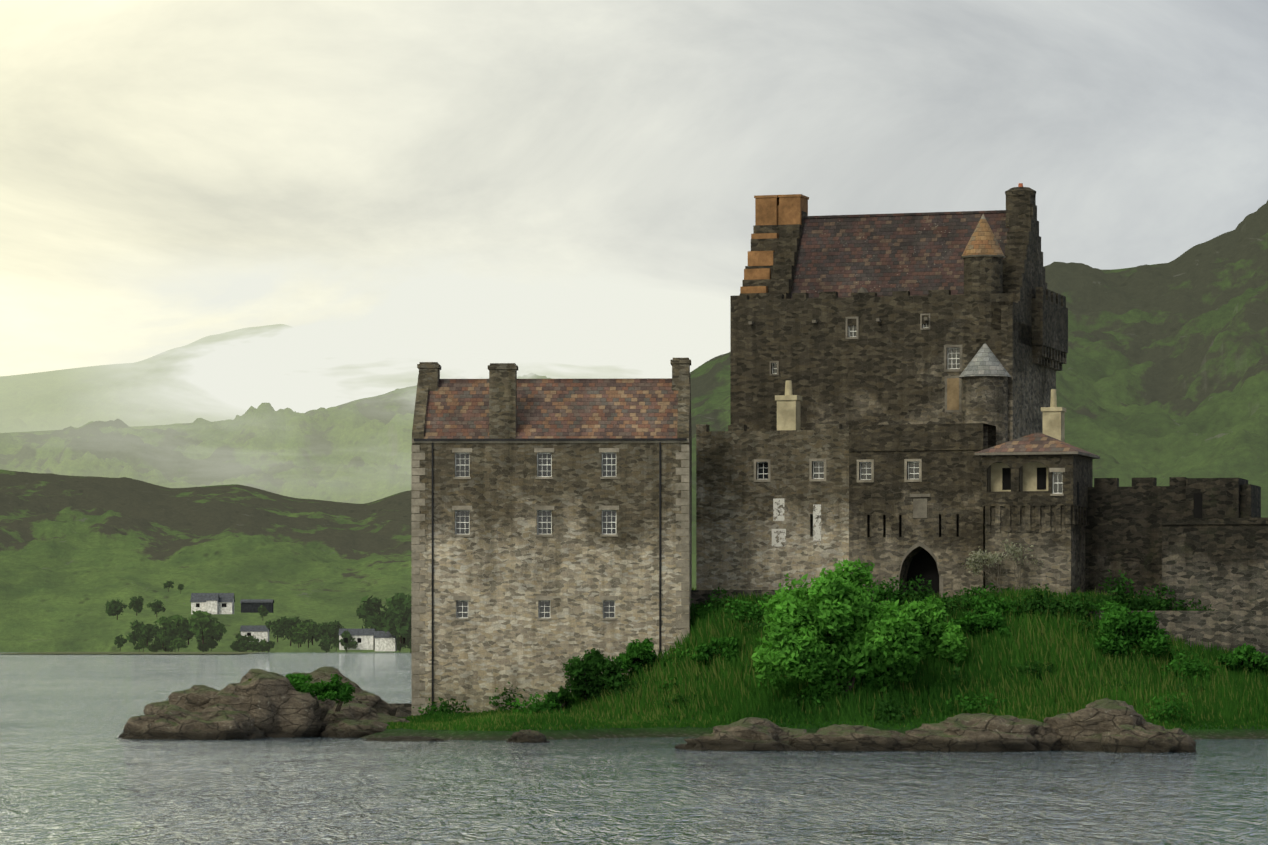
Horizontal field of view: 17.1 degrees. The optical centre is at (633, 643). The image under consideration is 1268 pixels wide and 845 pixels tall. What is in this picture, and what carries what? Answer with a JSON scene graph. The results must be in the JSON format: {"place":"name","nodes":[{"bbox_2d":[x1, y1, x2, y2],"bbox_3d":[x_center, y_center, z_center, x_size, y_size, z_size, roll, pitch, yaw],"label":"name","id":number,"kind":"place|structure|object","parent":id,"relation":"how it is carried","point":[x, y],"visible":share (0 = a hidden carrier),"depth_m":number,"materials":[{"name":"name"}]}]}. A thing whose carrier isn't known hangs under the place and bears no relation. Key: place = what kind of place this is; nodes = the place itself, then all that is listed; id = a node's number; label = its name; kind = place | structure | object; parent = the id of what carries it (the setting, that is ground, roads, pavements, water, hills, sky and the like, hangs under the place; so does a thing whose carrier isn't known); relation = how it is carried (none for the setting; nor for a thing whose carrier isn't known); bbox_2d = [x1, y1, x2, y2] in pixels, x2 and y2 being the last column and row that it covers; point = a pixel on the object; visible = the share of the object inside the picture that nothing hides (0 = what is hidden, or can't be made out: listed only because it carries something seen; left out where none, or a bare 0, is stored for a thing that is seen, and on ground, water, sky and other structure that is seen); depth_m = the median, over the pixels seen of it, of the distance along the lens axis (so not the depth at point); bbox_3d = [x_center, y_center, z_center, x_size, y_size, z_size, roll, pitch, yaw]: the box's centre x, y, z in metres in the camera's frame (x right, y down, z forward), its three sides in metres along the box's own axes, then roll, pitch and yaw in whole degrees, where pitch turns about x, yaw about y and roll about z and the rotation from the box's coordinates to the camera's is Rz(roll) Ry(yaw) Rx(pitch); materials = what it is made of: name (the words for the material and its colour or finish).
{"place":"outdoors","nodes":[
{"label":"outdoors","id":0,"kind":"place"},
{"bbox_2d":[0,652,260,653],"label":"shoreline","id":1,"kind":"structure","parent":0,"point":[133,653],"depth_m":1545.64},
{"bbox_2d":[0,469,411,651],"bbox_3d":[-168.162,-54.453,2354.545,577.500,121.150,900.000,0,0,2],"label":"hill","id":2,"kind":"structure","parent":0,"point":[77,553],"depth_m":2172.42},
{"bbox_2d":[241,602,272,612],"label":"shed","id":3,"kind":"structure","parent":2,"relation":"on","point":[249,607],"depth_m":1839.21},
{"bbox_2d":[117,587,410,652],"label":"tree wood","id":4,"kind":"object","parent":2,"relation":"on","point":[246,651],"visible":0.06,"depth_m":1833.63,"materials":[{"name":"brown plant"}]},
{"bbox_2d":[105,599,126,615],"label":"tree","id":5,"kind":"object","parent":4,"relation":"on","point":[113,607],"visible":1,"depth_m":1832.20,"materials":[{"name":"green plant"}]},
{"bbox_2d":[114,635,126,647],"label":"tree","id":6,"kind":"object","parent":4,"relation":"on","point":[120,640],"visible":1,"depth_m":1854.16,"materials":[{"name":"green plant"}]},
{"bbox_2d":[128,596,143,612],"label":"tree","id":7,"kind":"object","parent":4,"relation":"on","point":[135,604],"visible":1,"depth_m":1826.25,"materials":[{"name":"green plant"}]},
{"bbox_2d":[126,620,152,645],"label":"tree","id":8,"kind":"object","parent":4,"relation":"on","point":[134,636],"visible":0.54,"depth_m":1850.10,"materials":[{"name":"green plant"}]},
{"bbox_2d":[138,623,159,641],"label":"tree","id":9,"kind":"object","parent":4,"relation":"on","point":[147,630],"visible":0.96,"depth_m":1835.04,"materials":[{"name":"green plant"}]},
{"bbox_2d":[147,599,165,613],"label":"tree","id":10,"kind":"object","parent":4,"relation":"on","point":[157,605],"visible":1,"depth_m":1869.99,"materials":[{"name":"green plant"}]},
{"bbox_2d":[145,639,167,651],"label":"tree","id":11,"kind":"object","parent":4,"relation":"on","point":[154,646],"visible":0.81,"depth_m":1844.21,"materials":[{"name":"green plant"}]},
{"bbox_2d":[153,624,178,644],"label":"tree","id":12,"kind":"object","parent":4,"relation":"on","point":[167,639],"visible":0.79,"depth_m":1832.04,"materials":[{"name":"green plant"}]},
{"bbox_2d":[154,614,186,644],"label":"tree","id":13,"kind":"object","parent":4,"relation":"on","point":[163,621],"visible":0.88,"depth_m":1833.85,"materials":[{"name":"green plant"}]},
{"bbox_2d":[171,638,187,648],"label":"tree","id":14,"kind":"object","parent":4,"relation":"on","point":[180,642],"visible":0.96,"depth_m":1819.24,"materials":[{"name":"green plant"}]},
{"bbox_2d":[178,618,194,638],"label":"tree","id":15,"kind":"object","parent":4,"relation":"on","point":[188,634],"visible":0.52,"depth_m":1854.98,"materials":[{"name":"green plant"}]},
{"bbox_2d":[188,610,226,638],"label":"tree","id":16,"kind":"object","parent":4,"relation":"on","point":[206,624],"visible":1,"depth_m":1815.38,"materials":[{"name":"green plant"}]},
{"bbox_2d":[204,639,217,648],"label":"tree","id":17,"kind":"object","parent":4,"relation":"on","point":[211,643],"visible":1,"depth_m":1826.06,"materials":[{"name":"green plant"}]},
{"bbox_2d":[199,621,225,641],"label":"tree","id":18,"kind":"object","parent":4,"relation":"on","point":[217,637],"visible":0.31,"depth_m":1830.69,"materials":[{"name":"green plant"}]},
{"bbox_2d":[232,639,246,651],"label":"tree","id":19,"kind":"object","parent":4,"relation":"on","point":[239,648],"visible":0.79,"depth_m":1823.50,"materials":[{"name":"green plant"}]},
{"bbox_2d":[234,635,255,649],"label":"tree","id":20,"kind":"object","parent":4,"relation":"on","point":[243,639],"visible":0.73,"depth_m":1823.93,"materials":[{"name":"green plant"}]},
{"bbox_2d":[245,638,264,651],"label":"tree","id":21,"kind":"object","parent":4,"relation":"on","point":[255,645],"visible":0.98,"depth_m":1815.28,"materials":[{"name":"green plant"}]},
{"bbox_2d":[257,605,268,617],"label":"tree","id":22,"kind":"object","parent":4,"relation":"on","point":[262,611],"visible":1,"depth_m":1833.28,"materials":[{"name":"green plant"}]},
{"bbox_2d":[265,616,287,638],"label":"tree","id":23,"kind":"object","parent":4,"relation":"on","point":[276,627],"visible":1,"depth_m":1816.61,"materials":[{"name":"green plant"}]},
{"bbox_2d":[282,616,301,640],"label":"tree","id":24,"kind":"object","parent":4,"relation":"on","point":[290,623],"visible":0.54,"depth_m":1842.32,"materials":[{"name":"green plant"}]},
{"bbox_2d":[288,627,308,643],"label":"tree","id":25,"kind":"object","parent":4,"relation":"on","point":[298,635],"visible":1,"depth_m":1820.01,"materials":[{"name":"green plant"}]},
{"bbox_2d":[289,622,317,643],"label":"tree","id":26,"kind":"object","parent":4,"relation":"on","point":[309,626],"visible":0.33,"depth_m":1825.05,"materials":[{"name":"green plant"}]},
{"bbox_2d":[304,619,318,641],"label":"tree","id":27,"kind":"object","parent":4,"relation":"on","point":[312,631],"visible":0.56,"depth_m":1850.88,"materials":[{"name":"green plant"}]},
{"bbox_2d":[314,623,330,639],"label":"tree","id":28,"kind":"object","parent":4,"relation":"on","point":[320,633],"visible":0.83,"depth_m":1846.41,"materials":[{"name":"green plant"}]},
{"bbox_2d":[318,635,336,651],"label":"tree","id":29,"kind":"object","parent":4,"relation":"on","point":[325,642],"visible":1,"depth_m":1826.01,"materials":[{"name":"green plant"}]},
{"bbox_2d":[325,620,345,639],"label":"tree","id":30,"kind":"object","parent":4,"relation":"on","point":[335,627],"visible":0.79,"depth_m":1832.47,"materials":[{"name":"green plant"}]},
{"bbox_2d":[338,630,357,649],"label":"tree","id":31,"kind":"object","parent":4,"relation":"on","point":[350,643],"visible":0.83,"depth_m":1820.96,"materials":[{"name":"green plant"}]},
{"bbox_2d":[356,595,389,628],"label":"tree","id":32,"kind":"object","parent":4,"relation":"on","point":[369,610],"visible":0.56,"depth_m":1863.89,"materials":[{"name":"green plant"}]},
{"bbox_2d":[372,614,399,643],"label":"tree","id":33,"kind":"object","parent":4,"relation":"on","point":[380,626],"visible":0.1,"depth_m":1837.37,"materials":[{"name":"green plant"}]},
{"bbox_2d":[380,600,411,638],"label":"tree","id":34,"kind":"object","parent":4,"relation":"on","point":[397,615],"visible":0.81,"depth_m":1811.07,"materials":[{"name":"green plant"}]},
{"bbox_2d":[385,593,408,637],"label":"tree","id":35,"kind":"object","parent":4,"relation":"on","point":[396,596],"visible":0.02,"depth_m":1859.11,"materials":[{"name":"green plant"}]},
{"bbox_2d":[191,598,396,650],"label":"house walls","id":36,"kind":"structure","parent":2,"relation":"on","point":[369,642],"depth_m":1831.00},
{"bbox_2d":[190,593,395,637],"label":"house roofs","id":37,"kind":"structure","parent":36,"relation":"on","point":[218,597],"depth_m":1836.40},
{"bbox_2d":[0,374,551,503],"bbox_3d":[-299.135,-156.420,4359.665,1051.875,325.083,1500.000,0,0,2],"label":"hill","id":38,"kind":"structure","parent":0,"point":[356,456],"depth_m":4550.46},
{"bbox_2d":[0,324,616,432],"bbox_3d":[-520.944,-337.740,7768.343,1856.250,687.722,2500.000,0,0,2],"label":"hill","id":39,"kind":"structure","parent":0,"point":[32,402],"depth_m":8510.55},
{"bbox_2d":[55,258,738,429],"bbox_3d":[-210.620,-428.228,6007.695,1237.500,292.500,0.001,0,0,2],"label":"mist","id":40,"kind":"structure","parent":0,"point":[599,324],"depth_m":6011.12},
{"bbox_2d":[388,703,411,717],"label":"low wing wall","id":41,"kind":"structure","parent":0,"point":[403,709],"depth_m":198.72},
{"bbox_2d":[325,337,622,420],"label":"mist","id":42,"kind":"structure","parent":0,"point":[470,361],"depth_m":3503.93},
{"bbox_2d":[0,652,1267,844],"bbox_3d":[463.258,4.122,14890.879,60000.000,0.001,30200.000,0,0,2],"label":"water","id":43,"kind":"structure","parent":0,"point":[75,769],"depth_m":121.58,"materials":[{"name":"liquid"}]},
{"bbox_2d":[121,704,266,739],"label":"rock","id":44,"kind":"object","parent":43,"relation":"in","point":[213,722],"visible":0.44,"depth_m":181.33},
{"bbox_2d":[143,685,333,736],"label":"rock","id":45,"kind":"object","parent":43,"relation":"in","point":[195,698],"visible":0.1,"depth_m":187.49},
{"bbox_2d":[208,674,328,737],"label":"rock","id":46,"kind":"object","parent":43,"relation":"in","point":[278,707],"visible":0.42,"depth_m":184.67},
{"bbox_2d":[288,677,340,699],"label":"bush","id":47,"kind":"object","parent":46,"relation":"on","point":[301,686],"visible":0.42,"depth_m":186.31,"materials":[{"name":"green plant"}]},
{"bbox_2d":[234,667,396,716],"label":"rock","id":48,"kind":"object","parent":43,"relation":"in","point":[376,702],"visible":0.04,"depth_m":194.86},
{"bbox_2d":[285,673,312,684],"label":"bush","id":49,"kind":"object","parent":48,"relation":"on","point":[297,676],"visible":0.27,"depth_m":190.56,"materials":[{"name":"green plant"}]},
{"bbox_2d":[317,674,354,711],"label":"bush","id":50,"kind":"object","parent":48,"relation":"on","point":[343,689],"depth_m":186.81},
{"bbox_2d":[675,717,805,750],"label":"rock","id":51,"kind":"object","parent":43,"relation":"in","point":[753,734],"visible":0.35,"depth_m":162.28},
{"bbox_2d":[788,724,913,750],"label":"rock","id":52,"kind":"object","parent":43,"relation":"in","point":[836,737],"visible":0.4,"depth_m":161.59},
{"bbox_2d":[903,713,1063,751],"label":"rock","id":53,"kind":"object","parent":43,"relation":"in","point":[977,732],"visible":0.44,"depth_m":161.38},
{"bbox_2d":[1043,698,1169,751],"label":"rock","id":54,"kind":"object","parent":43,"relation":"in","point":[1087,726],"visible":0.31,"depth_m":161.87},
{"bbox_2d":[1098,724,1195,752],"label":"rock","id":55,"kind":"object","parent":43,"relation":"in","point":[1126,738],"visible":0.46,"depth_m":159.50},
{"bbox_2d":[0,0,1267,375],"label":"sky","id":56,"kind":"structure","parent":0,"point":[141,141],"materials":[{"name":"grey"}]},
{"bbox_2d":[360,626,1267,739],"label":"shoreline","id":57,"kind":"structure","parent":0,"point":[1252,732],"depth_m":183.15,"materials":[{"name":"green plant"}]},
{"bbox_2d":[320,719,388,737],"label":"rock","id":58,"kind":"object","parent":57,"relation":"on","point":[345,728],"visible":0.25,"depth_m":184.37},
{"bbox_2d":[323,702,409,723],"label":"rock","id":59,"kind":"object","parent":57,"relation":"on","point":[355,711],"visible":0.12,"depth_m":189.59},
{"bbox_2d":[363,736,448,740],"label":"rock","id":60,"kind":"object","parent":57,"relation":"on","point":[405,738],"visible":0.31,"depth_m":178.21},
{"bbox_2d":[506,729,550,742],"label":"rock","id":61,"kind":"object","parent":57,"relation":"on","point":[526,736],"visible":0.29,"depth_m":175.38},
{"bbox_2d":[412,358,691,713],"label":"castle building","id":62,"kind":"structure","parent":57,"relation":"on","point":[503,566],"depth_m":198.33,"materials":[{"name":"stone"}]},
{"bbox_2d":[452,448,618,619],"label":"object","id":63,"kind":"object","parent":62,"relation":"attached to","point":[541,508],"visible":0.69,"depth_m":198.29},
{"bbox_2d":[455,453,615,617],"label":"wing window frames","id":64,"kind":"structure","parent":62,"relation":"attached to","point":[606,528],"depth_m":198.56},
{"bbox_2d":[456,454,615,616],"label":"window glass","id":65,"kind":"object","parent":64,"relation":"in","point":[462,464],"depth_m":198.60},
{"bbox_2d":[411,438,688,715],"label":"corner quoins","id":66,"kind":"object","parent":62,"relation":"attached to","point":[416,576],"visible":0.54,"depth_m":198.47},
{"bbox_2d":[414,438,686,704],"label":"gutter and downpipes","id":67,"kind":"object","parent":62,"relation":"attached to","point":[609,439],"visible":0.67,"depth_m":198.04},
{"bbox_2d":[424,378,677,438],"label":"wing roof","id":68,"kind":"structure","parent":62,"relation":"on","point":[593,408],"depth_m":200.12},
{"bbox_2d":[562,648,627,704],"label":"bush","id":69,"kind":"object","parent":57,"relation":"on","point":[596,663],"depth_m":195.20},
{"bbox_2d":[613,638,661,675],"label":"bush","id":70,"kind":"object","parent":57,"relation":"on","point":[643,653],"depth_m":196.05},
{"bbox_2d":[689,636,738,662],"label":"bush","id":71,"kind":"object","parent":57,"relation":"on","point":[706,652],"visible":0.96,"depth_m":193.75,"materials":[{"name":"green plant"}]},
{"bbox_2d":[696,424,848,594],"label":"curtain","id":72,"kind":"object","parent":57,"relation":"on","point":[736,524],"visible":0.58,"depth_m":205.06,"materials":[{"name":"stone"}]},
{"bbox_2d":[772,498,820,546],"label":"wall patches","id":73,"kind":"object","parent":72,"relation":"attached to","point":[817,528],"visible":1,"depth_m":204.83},
{"bbox_2d":[413,593,1219,722],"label":"weeds","id":74,"kind":"object","parent":57,"relation":"on","point":[1184,669],"visible":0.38,"depth_m":186.91,"materials":[{"name":"green plant"}]},
{"bbox_2d":[420,583,1212,724],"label":"dark weeds","id":75,"kind":"object","parent":57,"relation":"on","point":[890,708],"visible":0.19,"depth_m":192.25,"materials":[{"name":"green plant"}]},
{"bbox_2d":[384,583,1267,730],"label":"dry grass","id":76,"kind":"structure","parent":57,"relation":"on","point":[1058,651],"depth_m":189.49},
{"bbox_2d":[540,686,576,712],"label":"bush","id":77,"kind":"object","parent":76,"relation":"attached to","point":[564,695],"depth_m":196.05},
{"bbox_2d":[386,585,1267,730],"bbox_3d":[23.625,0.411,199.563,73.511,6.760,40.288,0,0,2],"label":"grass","id":78,"kind":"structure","parent":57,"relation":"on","point":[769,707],"depth_m":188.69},
{"bbox_2d":[751,558,923,697],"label":"bush","id":79,"kind":"object","parent":57,"relation":"on","point":[868,642],"depth_m":186.14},
{"bbox_2d":[730,187,1067,561],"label":"castle keep","id":80,"kind":"structure","parent":57,"relation":"on","point":[1010,310],"depth_m":208.13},
{"bbox_2d":[740,194,808,293],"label":"gable","id":81,"kind":"structure","parent":80,"relation":"attached to","point":[779,209],"depth_m":213.62,"materials":[{"name":"orange stone"}]},
{"bbox_2d":[748,317,961,412],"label":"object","id":82,"kind":"object","parent":80,"relation":"attached to","point":[946,377],"visible":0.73,"depth_m":206.52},
{"bbox_2d":[770,313,961,375],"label":"window frames","id":83,"kind":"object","parent":80,"relation":"attached to","point":[945,357],"visible":0.79,"depth_m":206.82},
{"bbox_2d":[773,324,959,372],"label":"window panes","id":84,"kind":"structure","parent":83,"relation":"in","point":[952,363],"depth_m":206.75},
{"bbox_2d":[772,324,959,373],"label":"windows","id":85,"kind":"structure","parent":80,"relation":"on","point":[948,358],"depth_m":206.76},
{"bbox_2d":[790,210,1008,298],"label":"roof","id":86,"kind":"structure","parent":80,"relation":"on","point":[915,254],"depth_m":211.56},
{"bbox_2d":[947,378,958,409],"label":"stone panel","id":87,"kind":"object","parent":80,"relation":"attached to","point":[952,393],"visible":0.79,"depth_m":206.44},
{"bbox_2d":[962,219,1003,255],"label":"turret roof","id":88,"kind":"structure","parent":80,"relation":"on","point":[982,240],"depth_m":206.28,"materials":[{"name":"orange tile"}]},
{"bbox_2d":[961,214,1005,258],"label":"roof trim","id":89,"kind":"structure","parent":88,"relation":"on","point":[982,217],"depth_m":206.13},
{"bbox_2d":[958,343,1010,377],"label":"turret roof","id":90,"kind":"structure","parent":80,"relation":"on","point":[984,361],"depth_m":204.87,"materials":[{"name":"tile"}]},
{"bbox_2d":[695,577,1112,624],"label":"wall shrubs","id":91,"kind":"object","parent":57,"relation":"on","point":[985,607],"depth_m":194.40,"materials":[{"name":"green plant"}]},
{"bbox_2d":[902,595,968,663],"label":"bush","id":92,"kind":"object","parent":57,"relation":"on","point":[949,642],"depth_m":189.01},
{"bbox_2d":[690,570,1204,620],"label":"wall shrubs","id":93,"kind":"object","parent":57,"relation":"on","point":[1147,602],"depth_m":194.14,"materials":[{"name":"green plant"}]},
{"bbox_2d":[849,423,1092,597],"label":"gate section","id":94,"kind":"object","parent":57,"relation":"on","point":[954,484],"visible":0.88,"depth_m":201.85,"materials":[{"name":"stone"}]},
{"bbox_2d":[757,461,1061,493],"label":"window frames","id":95,"kind":"structure","parent":94,"relation":"on","point":[763,473],"depth_m":203.43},
{"bbox_2d":[754,458,1064,495],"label":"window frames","id":96,"kind":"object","parent":95,"relation":"attached to","point":[872,470],"visible":0.88,"depth_m":203.18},
{"bbox_2d":[758,462,1061,492],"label":"front window glass","id":97,"kind":"object","parent":95,"relation":"in","point":[819,467],"depth_m":203.40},
{"bbox_2d":[775,380,1065,491],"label":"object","id":98,"kind":"object","parent":94,"relation":"on","point":[788,410],"visible":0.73,"depth_m":202.85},
{"bbox_2d":[1050,389,1056,406],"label":"pots","id":99,"kind":"object","parent":98,"relation":"on","point":[1053,401],"visible":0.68,"depth_m":203.14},
{"bbox_2d":[975,433,1097,455],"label":"bay roof","id":100,"kind":"structure","parent":94,"relation":"on","point":[1037,442],"depth_m":198.53,"materials":[{"name":"tile"}]},
{"bbox_2d":[691,590,1267,654],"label":"walls","id":101,"kind":"structure","parent":57,"relation":"on","point":[1231,629],"depth_m":192.29,"materials":[{"name":"stone"}]},
{"bbox_2d":[950,610,1010,639],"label":"bush","id":102,"kind":"object","parent":57,"relation":"on","point":[967,621],"visible":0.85,"depth_m":191.11,"materials":[{"name":"green plant"}]},
{"bbox_2d":[895,451,1099,598],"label":"trim","id":103,"kind":"structure","parent":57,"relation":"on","point":[919,508],"depth_m":202.06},
{"bbox_2d":[812,467,1201,597],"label":"dark openings","id":104,"kind":"object","parent":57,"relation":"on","point":[923,563],"visible":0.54,"depth_m":203.76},
{"bbox_2d":[1088,601,1171,658],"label":"bush","id":105,"kind":"object","parent":57,"relation":"on","point":[1115,621],"depth_m":190.24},
{"bbox_2d":[1085,477,1267,610],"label":"curtain wall","id":106,"kind":"structure","parent":57,"relation":"on","point":[1148,532],"depth_m":198.85,"materials":[{"name":"stone"}]},
{"bbox_2d":[1209,643,1267,673],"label":"bush","id":107,"kind":"object","parent":57,"relation":"on","point":[1243,653],"depth_m":189.75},
{"bbox_2d":[690,200,1267,589],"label":"mountain","id":108,"kind":"structure","parent":0,"point":[1162,376],"depth_m":1458.53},
{"bbox_2d":[962,539,1046,592],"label":"pale shrub","id":109,"kind":"object","parent":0,"point":[990,555],"depth_m":197.21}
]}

